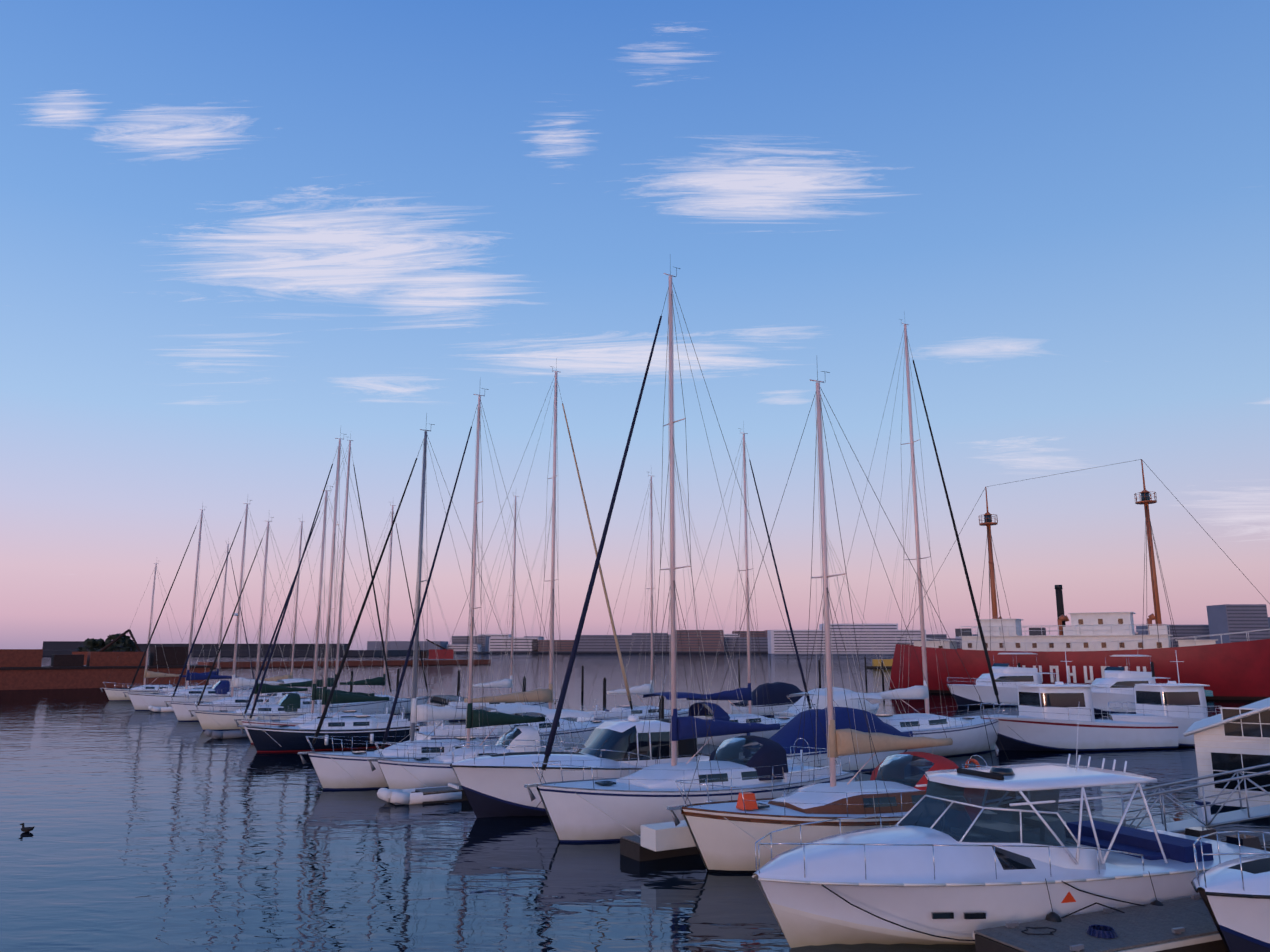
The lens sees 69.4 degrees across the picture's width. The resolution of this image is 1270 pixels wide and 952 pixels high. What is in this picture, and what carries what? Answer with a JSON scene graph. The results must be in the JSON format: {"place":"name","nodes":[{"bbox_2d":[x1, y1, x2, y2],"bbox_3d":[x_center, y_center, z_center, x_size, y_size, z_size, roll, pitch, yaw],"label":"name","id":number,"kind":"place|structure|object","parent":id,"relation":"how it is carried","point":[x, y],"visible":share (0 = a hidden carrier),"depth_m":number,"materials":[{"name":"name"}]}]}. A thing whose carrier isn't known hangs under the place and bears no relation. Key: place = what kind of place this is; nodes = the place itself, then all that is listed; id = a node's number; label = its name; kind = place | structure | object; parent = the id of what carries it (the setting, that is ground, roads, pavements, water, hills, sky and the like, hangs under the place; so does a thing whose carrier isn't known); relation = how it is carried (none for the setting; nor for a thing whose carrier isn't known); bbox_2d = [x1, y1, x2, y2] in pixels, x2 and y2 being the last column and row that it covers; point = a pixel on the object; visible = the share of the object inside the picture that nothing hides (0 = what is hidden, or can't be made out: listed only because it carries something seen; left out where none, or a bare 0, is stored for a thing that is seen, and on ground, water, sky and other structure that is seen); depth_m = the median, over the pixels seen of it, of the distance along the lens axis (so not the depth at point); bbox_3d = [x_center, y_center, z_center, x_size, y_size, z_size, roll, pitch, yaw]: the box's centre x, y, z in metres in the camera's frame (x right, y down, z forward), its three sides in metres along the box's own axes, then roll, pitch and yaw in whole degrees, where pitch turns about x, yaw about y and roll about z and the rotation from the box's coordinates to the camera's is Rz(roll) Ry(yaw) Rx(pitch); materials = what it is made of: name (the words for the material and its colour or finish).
{"place":"outdoors","nodes":[
{"label":"outdoors","id":0,"kind":"place"},
{"bbox_2d":[76,638,104,651],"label":"bush","id":1,"kind":"object","parent":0,"point":[92,644],"visible":0.48,"depth_m":207.68,"materials":[{"name":"green plant"}]},
{"bbox_2d":[96,633,137,651],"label":"bush","id":2,"kind":"object","parent":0,"point":[127,643],"visible":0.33,"depth_m":203.50,"materials":[{"name":"green plant"}]},
{"bbox_2d":[0,653,1269,951],"bbox_3d":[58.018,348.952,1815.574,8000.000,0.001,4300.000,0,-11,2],"label":"sea water","id":3,"kind":"structure","parent":0,"point":[152,831],"depth_m":27.70,"materials":[{"name":"blue liquid"}]},
{"bbox_2d":[20,823,34,831],"bbox_3d":[-19.637,11.353,29.615,0.482,0.298,0.240,0,-11,2],"label":"duck","id":4,"kind":"object","parent":3,"relation":"on","point":[26,829],"visible":0.98,"depth_m":29.55},
{"bbox_2d":[100,560,197,700],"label":"sailboat","id":5,"kind":"object","parent":3,"relation":"on","point":[114,694],"visible":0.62,"depth_m":107.19,"materials":[{"name":"paint"}]},
{"bbox_2d":[148,705,173,711],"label":"dinghy","id":6,"kind":"object","parent":3,"relation":"on","point":[160,709],"visible":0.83,"depth_m":86.06,"materials":[{"name":"white plastic"}]},
{"bbox_2d":[123,506,255,710],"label":"sailboat","id":7,"kind":"object","parent":3,"relation":"on","point":[141,701],"visible":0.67,"depth_m":90.91,"materials":[{"name":"paint"}]},
{"bbox_2d":[158,541,254,693],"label":"sailboat","id":8,"kind":"object","parent":3,"relation":"on","point":[165,690],"visible":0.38,"depth_m":106.48,"materials":[{"name":"paint"}]},
{"bbox_2d":[204,729,247,738],"bbox_3d":[-27.067,17.142,61.178,3.100,0.594,1.500,7,-13,-33],"label":"dinghy","id":9,"kind":"object","parent":3,"relation":"on","point":[223,734],"visible":0.88,"depth_m":60.46,"materials":[{"name":"grey rubber"}]},
{"bbox_2d":[164,500,311,720],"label":"sailboat","id":10,"kind":"object","parent":3,"relation":"on","point":[181,711],"visible":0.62,"depth_m":77.67,"materials":[{"name":"paint"}]},
{"bbox_2d":[0,629,490,689],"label":"breakwater wall","id":11,"kind":"structure","parent":3,"relation":"on","point":[22,669],"depth_m":142.54,"materials":[{"name":"brown brick"}]},
{"bbox_2d":[189,517,333,730],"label":"sailboat","id":12,"kind":"object","parent":3,"relation":"on","point":[285,706],"visible":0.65,"depth_m":68.77,"materials":[{"name":"paint"}]},
{"bbox_2d":[233,515,331,698],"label":"sailboat","id":13,"kind":"object","parent":3,"relation":"on","point":[281,694],"visible":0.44,"depth_m":93.43,"materials":[{"name":"paint"}]},
{"bbox_2d":[234,486,403,743],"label":"sailboat","id":14,"kind":"object","parent":3,"relation":"on","point":[339,714],"visible":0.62,"depth_m":59.81,"materials":[{"name":"paint"}]},
{"bbox_2d":[247,435,394,714],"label":"sailboat","id":15,"kind":"object","parent":3,"relation":"on","point":[369,707],"visible":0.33,"depth_m":77.27,"materials":[{"name":"paint"}]},
{"bbox_2d":[238,430,421,751],"bbox_3d":[-17.631,6.845,56.963,11.799,20.184,5.693,7,-13,-32],"label":"sailboat","id":16,"kind":"object","parent":3,"relation":"on","point":[363,731],"visible":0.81,"depth_m":54.48,"materials":[{"name":"paint"}]},
{"bbox_2d":[350,670,352,691],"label":"piling","id":17,"kind":"object","parent":3,"relation":"on","point":[351,687],"visible":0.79,"depth_m":115.25,"materials":[{"name":"black wood"}]},
{"bbox_2d":[320,504,433,714],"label":"sailboat","id":18,"kind":"object","parent":3,"relation":"on","point":[379,681],"visible":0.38,"depth_m":84.30,"materials":[{"name":"paint"}]},
{"bbox_2d":[396,668,399,691],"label":"piling","id":19,"kind":"object","parent":3,"relation":"on","point":[398,674],"visible":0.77,"depth_m":115.08,"materials":[{"name":"black wood"}]},
{"bbox_2d":[377,783,461,804],"bbox_3d":[-8.444,12.299,35.550,3.100,0.594,1.500,6,-12,-30],"label":"dinghy","id":20,"kind":"object","parent":3,"relation":"on","point":[402,796],"visible":0.9,"depth_m":34.89,"materials":[{"name":"white rubber"}]},
{"bbox_2d":[298,415,547,789],"bbox_3d":[-8.823,5.614,42.629,12.247,17.281,5.828,6,-12,-31],"label":"sailboat","id":21,"kind":"object","parent":3,"relation":"on","point":[344,770],"visible":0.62,"depth_m":40.32,"materials":[{"name":"paint"}]},
{"bbox_2d":[415,786,467,803],"bbox_3d":[-4.478,12.900,37.625,9.000,0.644,1.000,6,-12,-31],"label":"finger dock","id":22,"kind":"object","parent":3,"relation":"on","point":[429,791],"visible":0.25,"depth_m":35.54,"materials":[{"name":"grey wood"}]},
{"bbox_2d":[457,670,459,695],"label":"piling","id":23,"kind":"object","parent":3,"relation":"on","point":[458,685],"visible":0.79,"depth_m":108.77,"materials":[{"name":"black wood"}]},
{"bbox_2d":[367,388,591,788],"bbox_3d":[-6.204,4.695,41.404,10.903,18.633,5.423,6,-12,-31],"label":"sailboat","id":24,"kind":"object","parent":3,"relation":"on","point":[408,773],"visible":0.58,"depth_m":39.79,"materials":[{"name":"paint"}]},
{"bbox_2d":[443,496,557,720],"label":"sailboat","id":25,"kind":"object","parent":3,"relation":"on","point":[505,683],"visible":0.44,"depth_m":79.61,"materials":[{"name":"paint"}]},
{"bbox_2d":[400,358,641,749],"bbox_3d":[-6.049,4.298,52.707,14.834,23.611,6.609,6,-12,-30],"label":"sailboat","id":26,"kind":"object","parent":3,"relation":"on","point":[442,731],"visible":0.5,"depth_m":51.33,"materials":[{"name":"paint"}]},
{"bbox_2d":[522,676,525,691],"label":"piling","id":27,"kind":"object","parent":3,"relation":"on","point":[524,684],"visible":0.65,"depth_m":82.75,"materials":[{"name":"black wood"}]},
{"bbox_2d":[450,677,709,817],"bbox_3d":[-1.383,10.237,34.676,11.474,5.243,3.852,6,-12,-30],"label":"motorboat","id":28,"kind":"object","parent":3,"relation":"on","point":[492,785],"visible":0.65,"depth_m":32.62,"materials":[{"name":"paint"}]},
{"bbox_2d":[581,665,583,691],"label":"piling","id":29,"kind":"object","parent":3,"relation":"on","point":[582,681],"visible":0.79,"depth_m":128.47,"materials":[{"name":"black wood"}]},
{"bbox_2d":[603,677,605,710],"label":"piling","id":30,"kind":"object","parent":3,"relation":"on","point":[604,692],"visible":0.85,"depth_m":85.75,"materials":[{"name":"black wood"}]},
{"bbox_2d":[577,475,697,721],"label":"sailboat","id":31,"kind":"object","parent":3,"relation":"on","point":[637,690],"visible":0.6,"depth_m":67.32,"materials":[{"name":"paint"}]},
{"bbox_2d":[620,834,699,861],"bbox_3d":[3.739,11.091,28.185,9.000,0.694,1.100,6,-12,-30],"label":"finger dock","id":32,"kind":"object","parent":3,"relation":"on","point":[632,847],"visible":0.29,"depth_m":25.96,"materials":[{"name":"grey wood"}]},
{"bbox_2d":[641,820,695,850],"bbox_3d":[1.045,9.918,25.329,1.600,0.550,0.800,6,-12,-30],"label":"dock box","id":33,"kind":"object","parent":32,"relation":"on","point":[662,836],"visible":0.71,"depth_m":24.94,"materials":[{"name":"white plastic"}]},
{"bbox_2d":[659,695,663,718],"bbox_3d":[1.531,14.484,52.783,0.330,3.720,0.347,0,-11,2],"label":"piling","id":34,"kind":"object","parent":3,"relation":"on","point":[661,703],"visible":0.4,"depth_m":52.87,"materials":[{"name":"brown wood"}]},
{"bbox_2d":[524,267,857,841],"bbox_3d":[2.487,2.048,33.114,14.038,20.757,6.369,7,-13,-34],"label":"sailboat","id":35,"kind":"object","parent":3,"relation":"on","point":[602,810],"visible":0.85,"depth_m":30.50,"materials":[{"name":"paint"}]},
{"bbox_2d":[642,421,815,745],"bbox_3d":[5.906,6.546,57.434,13.342,20.948,6.159,6,-12,-28],"label":"sailboat","id":36,"kind":"object","parent":3,"relation":"on","point":[720,713],"visible":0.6,"depth_m":56.26,"materials":[{"name":"paint"}]},
{"bbox_2d":[738,659,739,680],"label":"piling","id":37,"kind":"object","parent":3,"relation":"on","point":[738,670],"visible":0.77,"depth_m":170.03,"materials":[{"name":"black wood"}]},
{"bbox_2d":[730,682,802,716],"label":"boat cover","id":38,"kind":"object","parent":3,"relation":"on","point":[779,693],"visible":0.54,"depth_m":80.88,"materials":[{"name":"fabric"}]},
{"bbox_2d":[818,660,820,686],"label":"piling","id":39,"kind":"object","parent":3,"relation":"on","point":[819,669],"visible":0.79,"depth_m":145.68,"materials":[{"name":"black wood"}]},
{"bbox_2d":[774,687,878,717],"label":"motorboat","id":40,"kind":"object","parent":3,"relation":"on","point":[821,704],"visible":0.35,"depth_m":69.01,"materials":[{"name":"paint"}]},
{"bbox_2d":[667,370,1010,872],"bbox_3d":[6.964,3.848,28.083,13.590,15.352,6.234,5,-12,-26],"label":"wooden sailboat","id":41,"kind":"object","parent":3,"relation":"on","point":[726,835],"visible":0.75,"depth_m":25.70,"materials":[{"name":"paint"}]},
{"bbox_2d":[769,707,912,771],"bbox_3d":[10.013,13.129,45.166,9.462,3.456,3.182,5,-12,-26],"label":"blue covered boat","id":42,"kind":"object","parent":3,"relation":"on","point":[786,735],"visible":0.31,"depth_m":43.88,"materials":[{"name":"fabric"}]},
{"bbox_2d":[431,695,1269,851],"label":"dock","id":43,"kind":"object","parent":3,"relation":"on","point":[1065,816],"visible":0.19,"depth_m":42.60,"materials":[{"name":"wood"}]},
{"bbox_2d":[1121,763,1269,832],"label":"gangway","id":44,"kind":"object","parent":43,"relation":"on","point":[1241,815],"visible":0.81,"depth_m":25.93,"materials":[{"name":"silver metal"}]},
{"bbox_2d":[1195,800,1210,821],"bbox_3d":[16.129,9.781,25.954,0.280,1.100,0.280,0,-11,2],"label":"power pedestal","id":45,"kind":"object","parent":43,"relation":"on","point":[1201,813],"visible":0.5,"depth_m":25.91,"materials":[{"name":"white plastic"}]},
{"bbox_2d":[864,657,866,679],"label":"piling","id":46,"kind":"object","parent":3,"relation":"on","point":[865,669],"visible":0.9,"depth_m":176.56,"materials":[{"name":"black wood"}]},
{"bbox_2d":[881,661,883,684],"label":"piling","id":47,"kind":"object","parent":3,"relation":"on","point":[882,673],"visible":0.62,"depth_m":150.52,"materials":[{"name":"black wood"}]},
{"bbox_2d":[787,313,1031,756],"bbox_3d":[15.245,2.817,53.532,16.327,26.827,7.060,6,-12,-28],"label":"sailboat","id":48,"kind":"object","parent":3,"relation":"on","point":[967,734],"visible":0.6,"depth_m":51.97,"materials":[{"name":"paint"}]},
{"bbox_2d":[947,644,1056,705],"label":"motor yacht","id":49,"kind":"object","parent":3,"relation":"on","point":[1008,680],"visible":0.75,"depth_m":95.01,"materials":[{"name":"paint"}]},
{"bbox_2d":[752,710,1269,947],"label":"motor boat","id":50,"kind":"object","parent":3,"relation":"on","point":[957,856],"visible":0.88,"depth_m":18.81,"materials":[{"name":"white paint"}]},
{"bbox_2d":[980,650,1177,750],"bbox_3d":[26.048,13.596,55.112,11.952,6.230,3.900,2,-11,-13],"label":"motor boat","id":51,"kind":"object","parent":3,"relation":"on","point":[1046,719],"visible":0.96,"depth_m":53.44,"materials":[{"name":"paint"}]},
{"bbox_2d":[889,459,1269,699],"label":"lightship","id":52,"kind":"object","parent":3,"relation":"on","point":[1090,643],"visible":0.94,"depth_m":114.59,"materials":[{"name":"red metal"}]},
{"bbox_2d":[972,897,1227,951],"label":"finger dock","id":53,"kind":"object","parent":3,"relation":"on","point":[1146,928],"visible":0.62,"depth_m":17.33,"materials":[{"name":"grey concrete"}]},
{"bbox_2d":[1005,863,1219,951],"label":"dock clutter","id":54,"kind":"object","parent":53,"relation":"on","point":[1103,932],"visible":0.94,"depth_m":17.23,"materials":[{"name":"grey"}]},
{"bbox_2d":[1064,655,1170,713],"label":"motor yacht","id":55,"kind":"object","parent":3,"relation":"on","point":[1115,686],"visible":0.46,"depth_m":84.52,"materials":[{"name":"paint"}]},
{"bbox_2d":[1151,662,1154,676],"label":"piling","id":56,"kind":"object","parent":3,"relation":"on","point":[1152,669],"visible":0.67,"depth_m":106.57,"materials":[{"name":"black wood"}]},
{"bbox_2d":[1108,650,1221,746],"bbox_3d":[34.269,14.095,57.620,11.454,6.181,3.750,3,-11,-18],"label":"pilot boat","id":57,"kind":"object","parent":3,"relation":"on","point":[1185,704],"visible":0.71,"depth_m":56.06,"materials":[{"name":"paint"}]},
{"bbox_2d":[1183,697,1269,807],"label":"float house","id":58,"kind":"structure","parent":3,"relation":"on","point":[1228,739],"depth_m":32.87,"materials":[{"name":"white wood"}]},
{"bbox_2d":[1191,831,1269,951],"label":"motor boat","id":59,"kind":"object","parent":3,"relation":"on","point":[1234,894],"visible":1,"depth_m":16.24,"materials":[{"name":"paint"}]},
{"bbox_2d":[0,0,1269,649],"label":"sky","id":60,"kind":"structure","parent":0,"point":[237,237],"materials":[{"name":"blue"}]},
{"bbox_2d":[42,604,1269,655],"bbox_3d":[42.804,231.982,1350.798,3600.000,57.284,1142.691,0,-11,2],"label":"shore buildings","id":61,"kind":"structure","parent":0,"point":[1228,618],"depth_m":1274.94,"materials":[{"name":"grey"}]},
{"bbox_2d":[866,659,892,667],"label":"yellow container","id":62,"kind":"object","parent":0,"point":[887,663],"visible":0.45,"depth_m":286.48,"materials":[{"name":"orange metal"}]},
{"bbox_2d":[1204,690,1212,695],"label":"teal shed","id":63,"kind":"structure","parent":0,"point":[1208,693],"depth_m":107.22,"materials":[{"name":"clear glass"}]}
]}

